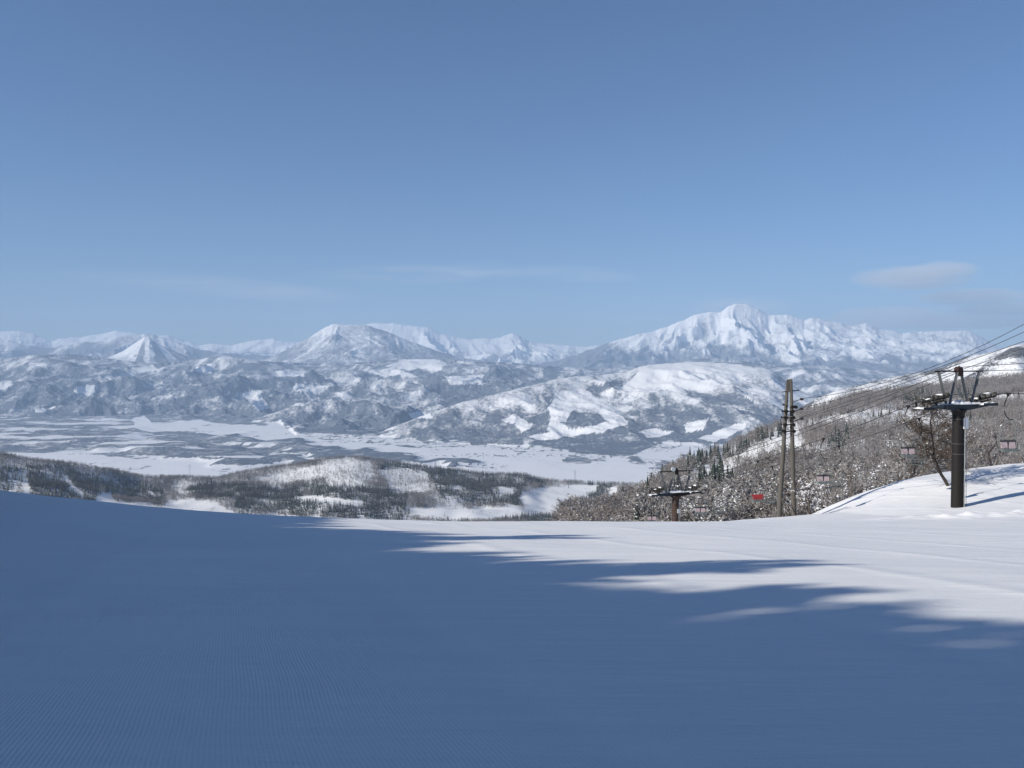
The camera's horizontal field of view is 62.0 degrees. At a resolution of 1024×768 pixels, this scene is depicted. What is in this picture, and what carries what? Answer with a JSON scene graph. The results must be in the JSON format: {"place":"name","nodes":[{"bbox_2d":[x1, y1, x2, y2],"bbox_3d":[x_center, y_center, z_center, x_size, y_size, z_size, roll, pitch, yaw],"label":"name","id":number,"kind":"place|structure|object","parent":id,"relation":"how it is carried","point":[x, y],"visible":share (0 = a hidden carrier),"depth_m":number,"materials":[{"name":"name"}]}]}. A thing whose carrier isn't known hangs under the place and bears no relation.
{"place":"outdoors","nodes":[
{"label":"outdoors","id":0,"kind":"place"},
{"bbox_2d":[0,334,269,360],"bbox_3d":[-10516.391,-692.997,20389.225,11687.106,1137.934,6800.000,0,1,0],"label":"mountain","id":1,"kind":"structure","parent":0,"point":[100,349],"depth_m":21773.28,"materials":[{"name":"white snow"}]},
{"bbox_2d":[108,337,196,363],"bbox_3d":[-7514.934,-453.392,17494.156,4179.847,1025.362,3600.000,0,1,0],"label":"mountain","id":2,"kind":"structure","parent":0,"point":[147,350],"depth_m":17097.48,"materials":[{"name":"white snow"}]},
{"bbox_2d":[0,323,598,364],"bbox_3d":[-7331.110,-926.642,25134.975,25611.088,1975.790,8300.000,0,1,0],"label":"mountain","id":3,"kind":"structure","parent":0,"point":[512,348],"depth_m":27194.61,"materials":[{"name":"white snow"}]},
{"bbox_2d":[0,455,633,520],"bbox_3d":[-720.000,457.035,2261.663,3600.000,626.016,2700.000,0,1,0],"label":"hills","id":4,"kind":"structure","parent":0,"point":[543,498],"depth_m":2073.61,"materials":[{"name":"white snow"}]},
{"bbox_2d":[0,452,632,520],"bbox_3d":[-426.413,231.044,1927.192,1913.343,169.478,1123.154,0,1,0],"label":"conifer wood","id":5,"kind":"object","parent":4,"relation":"on","point":[289,495],"visible":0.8,"depth_m":2036.98,"materials":[{"name":"green plant"}]},
{"bbox_2d":[0,451,644,520],"bbox_3d":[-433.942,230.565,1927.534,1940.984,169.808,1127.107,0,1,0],"label":"woodland","id":6,"kind":"object","parent":4,"relation":"on","point":[423,495],"visible":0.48,"depth_m":2150.34,"materials":[{"name":"brown plant"}]},
{"bbox_2d":[258,324,487,363],"bbox_3d":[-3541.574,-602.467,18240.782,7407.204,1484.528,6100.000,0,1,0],"label":"mountain","id":7,"kind":"structure","parent":0,"point":[335,343],"depth_m":18788.93,"materials":[{"name":"white snow"}]},
{"bbox_2d":[0,354,924,485],"bbox_3d":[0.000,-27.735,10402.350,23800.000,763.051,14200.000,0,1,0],"label":"valley","id":8,"kind":"structure","parent":0,"point":[216,416],"depth_m":7663.26,"materials":[{"name":"white snow"}]},
{"bbox_2d":[0,463,1023,767],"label":"ski slope","id":9,"kind":"structure","parent":0,"point":[880,627],"depth_m":8.62,"materials":[{"name":"white snow"}]},
{"bbox_2d":[647,467,701,521],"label":"lift pylon","id":10,"kind":"object","parent":9,"relation":"on","point":[675,495],"visible":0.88,"depth_m":96.33,"materials":[{"name":"brown metal"}]},
{"bbox_2d":[767,507,776,517],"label":"shrub","id":11,"kind":"object","parent":9,"relation":"on","point":[774,513],"visible":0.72,"depth_m":86.23,"materials":[{"name":"grey plant"}]},
{"bbox_2d":[776,379,803,516],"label":"utility pole","id":12,"kind":"object","parent":9,"relation":"on","point":[788,389],"visible":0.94,"depth_m":74.99,"materials":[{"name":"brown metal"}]},
{"bbox_2d":[801,332,1023,407],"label":"power line","id":13,"kind":"object","parent":12,"relation":"attached to","point":[916,375],"visible":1,"depth_m":69.63,"materials":[{"name":"metal"}]},
{"bbox_2d":[802,324,1023,398],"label":"power line","id":14,"kind":"object","parent":12,"relation":"attached to","point":[916,372],"visible":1,"depth_m":69.73,"materials":[{"name":"metal"}]},
{"bbox_2d":[802,341,1023,416],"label":"power line","id":15,"kind":"object","parent":12,"relation":"attached to","point":[914,379],"visible":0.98,"depth_m":69.62,"materials":[{"name":"metal"}]},
{"bbox_2d":[802,348,1023,417],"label":"power line","id":16,"kind":"object","parent":12,"relation":"attached to","point":[912,385],"visible":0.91,"depth_m":70.10,"materials":[{"name":"metal"}]},
{"bbox_2d":[784,498,800,512],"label":"shrub","id":17,"kind":"object","parent":9,"relation":"on","point":[790,505],"visible":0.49,"depth_m":84.01,"materials":[{"name":"grey plant"}]},
{"bbox_2d":[790,492,810,514],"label":"shrub","id":18,"kind":"object","parent":9,"relation":"on","point":[804,503],"visible":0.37,"depth_m":84.93,"materials":[{"name":"grey plant"}]},
{"bbox_2d":[787,479,820,514],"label":"sapling","id":19,"kind":"object","parent":9,"relation":"on","point":[808,504],"visible":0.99,"depth_m":72.74,"materials":[{"name":"white plant"}]},
{"bbox_2d":[814,493,826,509],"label":"shrub","id":20,"kind":"object","parent":9,"relation":"on","point":[820,496],"visible":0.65,"depth_m":87.81,"materials":[{"name":"grey plant"}]},
{"bbox_2d":[814,481,830,508],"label":"sapling","id":21,"kind":"object","parent":9,"relation":"on","point":[822,504],"visible":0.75,"depth_m":82.40,"materials":[{"name":"grey plant"}]},
{"bbox_2d":[816,488,842,505],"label":"bare tree","id":22,"kind":"object","parent":9,"relation":"on","point":[829,497],"visible":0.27,"depth_m":99.92,"materials":[{"name":"grey plant"}]},
{"bbox_2d":[813,463,847,506],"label":"bare tree","id":23,"kind":"object","parent":9,"relation":"on","point":[826,495],"visible":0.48,"depth_m":94.97,"materials":[{"name":"grey plant"}]},
{"bbox_2d":[830,480,842,502],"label":"shrub","id":24,"kind":"object","parent":9,"relation":"on","point":[836,491],"visible":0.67,"depth_m":86.24,"materials":[{"name":"grey plant"}]},
{"bbox_2d":[848,482,855,496],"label":"shrub","id":25,"kind":"object","parent":9,"relation":"on","point":[851,487],"visible":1,"depth_m":85.14,"materials":[{"name":"grey plant"}]},
{"bbox_2d":[836,437,872,496],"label":"bare tree","id":26,"kind":"object","parent":9,"relation":"on","point":[848,464],"visible":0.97,"depth_m":90.07,"materials":[{"name":"grey plant"}]},
{"bbox_2d":[856,476,869,491],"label":"shrub","id":27,"kind":"object","parent":9,"relation":"on","point":[862,486],"visible":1,"depth_m":86.84,"materials":[{"name":"grey plant"}]},
{"bbox_2d":[861,471,882,490],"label":"shrub","id":28,"kind":"object","parent":9,"relation":"on","point":[867,477],"visible":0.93,"depth_m":87.65,"materials":[{"name":"grey plant"}]},
{"bbox_2d":[874,468,892,485],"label":"shrub","id":29,"kind":"object","parent":9,"relation":"on","point":[884,478],"visible":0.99,"depth_m":87.03,"materials":[{"name":"grey plant"}]},
{"bbox_2d":[893,461,907,480],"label":"shrub","id":30,"kind":"object","parent":9,"relation":"on","point":[899,471],"visible":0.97,"depth_m":85.76,"materials":[{"name":"grey plant"}]},
{"bbox_2d":[885,429,919,480],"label":"bare tree","id":31,"kind":"object","parent":9,"relation":"on","point":[912,437],"visible":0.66,"depth_m":86.55,"materials":[{"name":"grey plant"}]},
{"bbox_2d":[885,438,922,480],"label":"bare tree","id":32,"kind":"object","parent":9,"relation":"on","point":[900,462],"visible":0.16,"depth_m":97.47,"materials":[{"name":"grey plant"}]},
{"bbox_2d":[876,429,940,483],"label":"bare tree","id":33,"kind":"object","parent":9,"relation":"on","point":[914,469],"visible":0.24,"depth_m":94.28,"materials":[{"name":"brown plant"}]},
{"bbox_2d":[885,427,932,478],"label":"bare tree","id":34,"kind":"object","parent":9,"relation":"on","point":[910,471],"visible":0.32,"depth_m":87.57,"materials":[{"name":"brown plant"}]},
{"bbox_2d":[879,428,945,480],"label":"bare tree","id":35,"kind":"object","parent":9,"relation":"on","point":[892,452],"visible":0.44,"depth_m":92.90,"materials":[{"name":"grey plant"}]},
{"bbox_2d":[916,460,930,474],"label":"shrub","id":36,"kind":"object","parent":9,"relation":"on","point":[921,466],"visible":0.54,"depth_m":86.20,"materials":[{"name":"grey plant"}]},
{"bbox_2d":[891,393,976,485],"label":"leaning tree","id":37,"kind":"object","parent":9,"relation":"on","point":[940,452],"visible":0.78,"depth_m":70.99,"materials":[{"name":"brown plant"}]},
{"bbox_2d":[919,421,950,474],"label":"bare tree","id":38,"kind":"object","parent":9,"relation":"on","point":[938,433],"visible":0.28,"depth_m":96.01,"materials":[{"name":"brown plant"}]},
{"bbox_2d":[932,463,945,472],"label":"shrub","id":39,"kind":"object","parent":9,"relation":"on","point":[940,469],"visible":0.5,"depth_m":87.04,"materials":[{"name":"brown plant"}]},
{"bbox_2d":[912,366,1000,507],"bbox_3d":[32.614,4.442,62.447,5.800,11.554,3.047,0,1,-20],"label":"lift pylon","id":40,"kind":"object","parent":9,"relation":"on","point":[960,421],"visible":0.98,"depth_m":62.08,"materials":[{"name":"brown metal"}]},
{"bbox_2d":[597,394,981,504],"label":"haul rope","id":41,"kind":"object","parent":40,"relation":"attached to","point":[808,455],"visible":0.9,"depth_m":78.03,"materials":[{"name":"metal"}]},
{"bbox_2d":[712,479,723,513],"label":"lift chair","id":42,"kind":"object","parent":41,"relation":"hanging from","point":[720,507],"visible":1,"depth_m":92.92,"materials":[{"name":"grey metal"}]},
{"bbox_2d":[764,466,777,503],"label":"lift chair","id":43,"kind":"object","parent":41,"relation":"hanging from","point":[773,502],"visible":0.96,"depth_m":84.82,"materials":[{"name":"grey metal"}]},
{"bbox_2d":[830,445,844,487],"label":"lift chair","id":44,"kind":"object","parent":41,"relation":"hanging from","point":[832,486],"visible":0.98,"depth_m":76.48,"materials":[{"name":"grey metal"}]},
{"bbox_2d":[908,418,924,464],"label":"lift chair","id":45,"kind":"object","parent":41,"relation":"hanging from","point":[911,454],"visible":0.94,"depth_m":68.39,"materials":[{"name":"grey metal"}]},
{"bbox_2d":[567,393,1023,506],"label":"haul rope","id":46,"kind":"object","parent":40,"relation":"attached to","point":[814,441],"visible":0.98,"depth_m":72.12,"materials":[{"name":"metal"}]},
{"bbox_2d":[647,488,656,521],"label":"lift chair","id":47,"kind":"object","parent":46,"relation":"hanging from","point":[651,518],"visible":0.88,"depth_m":97.13,"materials":[{"name":"grey metal"}]},
{"bbox_2d":[695,477,706,513],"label":"lift chair","id":48,"kind":"object","parent":46,"relation":"hanging from","point":[701,509],"visible":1,"depth_m":88.39,"materials":[{"name":"grey metal"}]},
{"bbox_2d":[751,460,764,501],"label":"lift chair","id":49,"kind":"object","parent":46,"relation":"hanging from","point":[757,496],"visible":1,"depth_m":79.87,"materials":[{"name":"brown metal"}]},
{"bbox_2d":[816,438,831,483],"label":"lift chair","id":50,"kind":"object","parent":46,"relation":"hanging from","point":[822,477],"visible":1,"depth_m":71.94,"materials":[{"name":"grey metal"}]},
{"bbox_2d":[900,405,918,456],"bbox_3d":[29.683,3.520,63.647,1.211,3.839,0.653,0,1,-7],"label":"lift chair","id":51,"kind":"object","parent":46,"relation":"hanging from","point":[907,450],"visible":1,"depth_m":63.76,"materials":[{"name":"grey metal"}]},
{"bbox_2d":[999,393,1019,451],"bbox_3d":[32.790,2.509,56.127,1.211,3.839,0.653,0,1,-7],"label":"lift chair","id":52,"kind":"object","parent":46,"relation":"hanging from","point":[1008,443],"visible":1,"depth_m":56.24,"materials":[{"name":"grey metal"}]},
{"bbox_2d":[678,370,1009,470],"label":"signal cable","id":53,"kind":"object","parent":40,"relation":"attached to","point":[863,410],"visible":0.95,"depth_m":70.20,"materials":[{"name":"metal"}]},
{"bbox_2d":[678,363,1023,467],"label":"signal cable","id":54,"kind":"object","parent":40,"relation":"attached to","point":[861,406],"visible":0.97,"depth_m":69.94,"materials":[{"name":"metal"}]},
{"bbox_2d":[934,428,993,470],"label":"bare tree","id":55,"kind":"object","parent":9,"relation":"on","point":[980,445],"visible":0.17,"depth_m":93.95,"materials":[{"name":"grey plant"}]},
{"bbox_2d":[939,427,990,463],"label":"bare tree","id":56,"kind":"object","parent":9,"relation":"on","point":[971,438],"visible":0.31,"depth_m":88.60,"materials":[{"name":"grey plant"}]},
{"bbox_2d":[965,451,980,467],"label":"shrub","id":57,"kind":"object","parent":9,"relation":"on","point":[970,459],"visible":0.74,"depth_m":85.87,"materials":[{"name":"grey plant"}]},
{"bbox_2d":[965,416,1012,466],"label":"bare tree","id":58,"kind":"object","parent":9,"relation":"on","point":[1003,420],"visible":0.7,"depth_m":95.80,"materials":[{"name":"grey plant"}]},
{"bbox_2d":[0,0,1023,347],"label":"sky","id":59,"kind":"structure","parent":0,"point":[583,173],"materials":[{"name":"blue"}]},
{"bbox_2d":[536,304,1002,371],"bbox_3d":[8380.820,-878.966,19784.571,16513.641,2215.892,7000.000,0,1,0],"label":"mountain","id":60,"kind":"structure","parent":0,"point":[744,332],"depth_m":20632.85,"materials":[{"name":"white snow"}]},
{"bbox_2d":[671,380,1023,485],"bbox_3d":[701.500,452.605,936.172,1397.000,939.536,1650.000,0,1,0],"label":"hillside","id":61,"kind":"structure","parent":0,"point":[768,448],"depth_m":624.30,"materials":[{"name":"white snow"}]},
{"bbox_2d":[634,501,640,519],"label":"conifer","id":62,"kind":"object","parent":61,"relation":"on","point":[637,516],"visible":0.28,"depth_m":136.11,"materials":[{"name":"green plant"}]},
{"bbox_2d":[674,476,682,501],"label":"conifer","id":63,"kind":"object","parent":61,"relation":"on","point":[677,483],"visible":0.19,"depth_m":175.20,"materials":[{"name":"green plant"}]},
{"bbox_2d":[682,496,718,521],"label":"bare tree","id":64,"kind":"object","parent":61,"relation":"on","point":[691,508],"visible":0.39,"depth_m":127.41,"materials":[{"name":"grey plant"}]},
{"bbox_2d":[704,507,729,520],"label":"bare tree","id":65,"kind":"object","parent":61,"relation":"on","point":[713,516],"visible":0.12,"depth_m":126.40,"materials":[{"name":"grey plant"}]},
{"bbox_2d":[699,497,735,521],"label":"bare tree","id":66,"kind":"object","parent":61,"relation":"on","point":[711,511],"visible":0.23,"depth_m":126.49,"materials":[{"name":"grey plant"}]},
{"bbox_2d":[695,486,741,521],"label":"bare tree","id":67,"kind":"object","parent":61,"relation":"on","point":[726,505],"visible":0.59,"depth_m":123.92,"materials":[{"name":"grey plant"}]},
{"bbox_2d":[723,465,729,485],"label":"conifer","id":68,"kind":"object","parent":61,"relation":"on","point":[728,471],"visible":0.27,"depth_m":251.03,"materials":[{"name":"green plant"}]},
{"bbox_2d":[715,504,739,520],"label":"bare tree","id":69,"kind":"object","parent":61,"relation":"on","point":[732,512],"visible":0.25,"depth_m":124.67,"materials":[{"name":"grey plant"}]},
{"bbox_2d":[734,510,749,518],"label":"bare tree","id":70,"kind":"object","parent":61,"relation":"on","point":[742,514],"visible":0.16,"depth_m":127.37,"materials":[{"name":"grey plant"}]},
{"bbox_2d":[731,497,762,518],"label":"bare tree","id":71,"kind":"object","parent":61,"relation":"on","point":[754,510],"visible":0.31,"depth_m":126.55,"materials":[{"name":"grey plant"}]},
{"bbox_2d":[733,490,771,516],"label":"bare tree","id":72,"kind":"object","parent":61,"relation":"on","point":[739,507],"visible":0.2,"depth_m":127.02,"materials":[{"name":"grey plant"}]},
{"bbox_2d":[734,479,789,519],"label":"bare tree","id":73,"kind":"object","parent":61,"relation":"on","point":[769,492],"visible":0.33,"depth_m":123.50,"materials":[{"name":"grey plant"}]},
{"bbox_2d":[743,473,790,518],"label":"bare tree","id":74,"kind":"object","parent":61,"relation":"on","point":[765,505],"visible":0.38,"depth_m":122.78,"materials":[{"name":"grey plant"}]},
{"bbox_2d":[733,467,807,519],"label":"bare tree","id":75,"kind":"object","parent":61,"relation":"on","point":[786,469],"visible":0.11,"depth_m":125.63,"materials":[{"name":"grey plant"}]},
{"bbox_2d":[754,494,790,518],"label":"bare tree","id":76,"kind":"object","parent":61,"relation":"on","point":[766,510],"visible":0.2,"depth_m":121.85,"materials":[{"name":"grey plant"}]},
{"bbox_2d":[745,478,808,517],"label":"bare tree","id":77,"kind":"object","parent":61,"relation":"on","point":[788,484],"visible":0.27,"depth_m":119.91,"materials":[{"name":"grey plant"}]},
{"bbox_2d":[768,473,797,508],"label":"bare tree","id":78,"kind":"object","parent":61,"relation":"on","point":[775,482],"visible":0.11,"depth_m":127.26,"materials":[{"name":"grey plant"}]},
{"bbox_2d":[547,371,1023,521],"bbox_3d":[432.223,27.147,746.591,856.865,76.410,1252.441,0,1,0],"label":"woodland","id":79,"kind":"object","parent":61,"relation":"on","point":[620,510],"visible":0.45,"depth_m":376.89,"materials":[{"name":"brown plant"}]},
{"bbox_2d":[769,472,821,514],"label":"bare tree","id":80,"kind":"object","parent":61,"relation":"on","point":[788,480],"visible":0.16,"depth_m":122.95,"materials":[{"name":"grey plant"}]},
{"bbox_2d":[788,494,816,514],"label":"bare tree","id":81,"kind":"object","parent":61,"relation":"on","point":[801,508],"visible":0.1,"depth_m":119.04,"materials":[{"name":"grey plant"}]},
{"bbox_2d":[804,479,836,514],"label":"bare tree","id":82,"kind":"object","parent":61,"relation":"on","point":[815,508],"visible":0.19,"depth_m":119.88,"materials":[{"name":"grey plant"}]},
{"bbox_2d":[621,379,1023,494],"bbox_3d":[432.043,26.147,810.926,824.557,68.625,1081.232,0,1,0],"label":"conifer wood","id":83,"kind":"object","parent":61,"relation":"on","point":[718,467],"visible":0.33,"depth_m":564.57,"materials":[{"name":"green plant"}]},
{"bbox_2d":[806,481,842,513],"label":"bare tree","id":84,"kind":"object","parent":61,"relation":"on","point":[817,496],"visible":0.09,"depth_m":120.95,"materials":[{"name":"grey plant"}]},
{"bbox_2d":[831,472,864,495],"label":"bare tree","id":85,"kind":"object","parent":61,"relation":"on","point":[856,485],"visible":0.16,"depth_m":119.75,"materials":[{"name":"grey plant"}]},
{"bbox_2d":[833,462,881,503],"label":"bare tree","id":86,"kind":"object","parent":61,"relation":"on","point":[868,487],"visible":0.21,"depth_m":118.71,"materials":[{"name":"grey plant"}]},
{"bbox_2d":[851,470,891,492],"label":"bare tree","id":87,"kind":"object","parent":61,"relation":"on","point":[873,480],"visible":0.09,"depth_m":120.86,"materials":[{"name":"grey plant"}]},
{"bbox_2d":[860,473,909,489],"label":"bare tree","id":88,"kind":"object","parent":61,"relation":"on","point":[880,481],"visible":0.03,"depth_m":121.42,"materials":[{"name":"grey plant"}]},
{"bbox_2d":[775,343,1023,427],"bbox_3d":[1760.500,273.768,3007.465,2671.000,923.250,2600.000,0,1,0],"label":"hill","id":89,"kind":"structure","parent":0,"point":[1013,359],"depth_m":3246.93,"materials":[{"name":"white snow"}]}
]}

